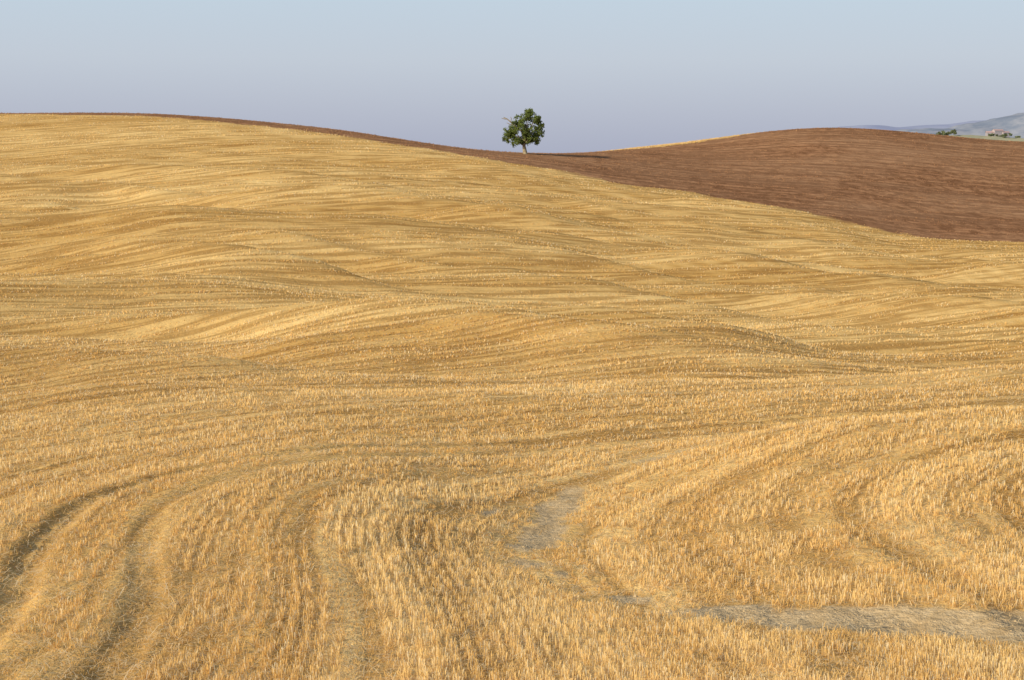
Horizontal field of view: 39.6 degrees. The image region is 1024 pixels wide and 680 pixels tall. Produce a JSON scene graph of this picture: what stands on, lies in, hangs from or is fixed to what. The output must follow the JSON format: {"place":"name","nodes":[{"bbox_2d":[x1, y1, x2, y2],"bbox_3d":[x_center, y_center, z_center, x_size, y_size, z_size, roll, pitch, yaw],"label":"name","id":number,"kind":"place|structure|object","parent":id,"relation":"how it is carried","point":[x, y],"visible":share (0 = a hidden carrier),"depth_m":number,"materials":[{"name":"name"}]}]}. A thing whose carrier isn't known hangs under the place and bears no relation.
{"place":"outdoors","nodes":[
{"label":"outdoors","id":0,"kind":"place"},
{"bbox_2d":[0,113,1023,679],"bbox_3d":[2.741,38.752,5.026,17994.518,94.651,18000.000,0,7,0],"label":"ground","id":1,"kind":"structure","parent":0,"point":[894,201],"depth_m":84.30,"materials":[{"name":"beige plant"}]},
{"bbox_2d":[0,112,1023,679],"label":"wheat stubble","id":2,"kind":"object","parent":1,"relation":"on","point":[752,644],"visible":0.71,"depth_m":27.60,"materials":[{"name":"yellow plant"}]},
{"bbox_2d":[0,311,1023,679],"bbox_3d":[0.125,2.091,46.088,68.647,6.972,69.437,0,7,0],"label":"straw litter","id":3,"kind":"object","parent":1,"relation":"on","point":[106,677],"visible":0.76,"depth_m":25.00,"materials":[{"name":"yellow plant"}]},
{"bbox_2d":[502,107,544,153],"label":"oak tree","id":4,"kind":"object","parent":1,"relation":"on","point":[524,139],"visible":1,"depth_m":252.54,"materials":[{"name":"green plant"}]},
{"bbox_2d":[484,443,1023,642],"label":"earth crumbs","id":5,"kind":"object","parent":1,"relation":"on","point":[635,595],"visible":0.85,"depth_m":18.40,"materials":[{"name":"grey soil"}]},
{"bbox_2d":[936,129,1020,137],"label":"distant trees","id":6,"kind":"object","parent":1,"relation":"on","point":[955,133],"visible":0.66,"depth_m":814.50,"materials":[{"name":"green plant"}]},
{"bbox_2d":[0,0,1023,152],"label":"sky","id":7,"kind":"structure","parent":0,"point":[599,75],"materials":[{"name":"blue"}]},
{"bbox_2d":[834,120,985,130],"bbox_3d":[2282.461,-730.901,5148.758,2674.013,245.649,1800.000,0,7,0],"label":"distant hills","id":8,"kind":"structure","parent":0,"point":[883,127],"depth_m":5001.99,"materials":[{"name":"grey"}]},
{"bbox_2d":[895,113,1023,137],"bbox_3d":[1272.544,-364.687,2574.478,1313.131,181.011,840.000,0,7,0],"label":"distant hills","id":9,"kind":"structure","parent":0,"point":[1013,124],"depth_m":2494.74,"materials":[{"name":"grey"}]},
{"bbox_2d":[949,135,1023,141],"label":"background hill","id":10,"kind":"structure","parent":0,"point":[995,138],"depth_m":801.39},
{"bbox_2d":[992,129,1003,135],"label":"walls","id":11,"kind":"structure","parent":0,"point":[998,133],"depth_m":2281.79,"materials":[{"name":"paint"}]}
]}

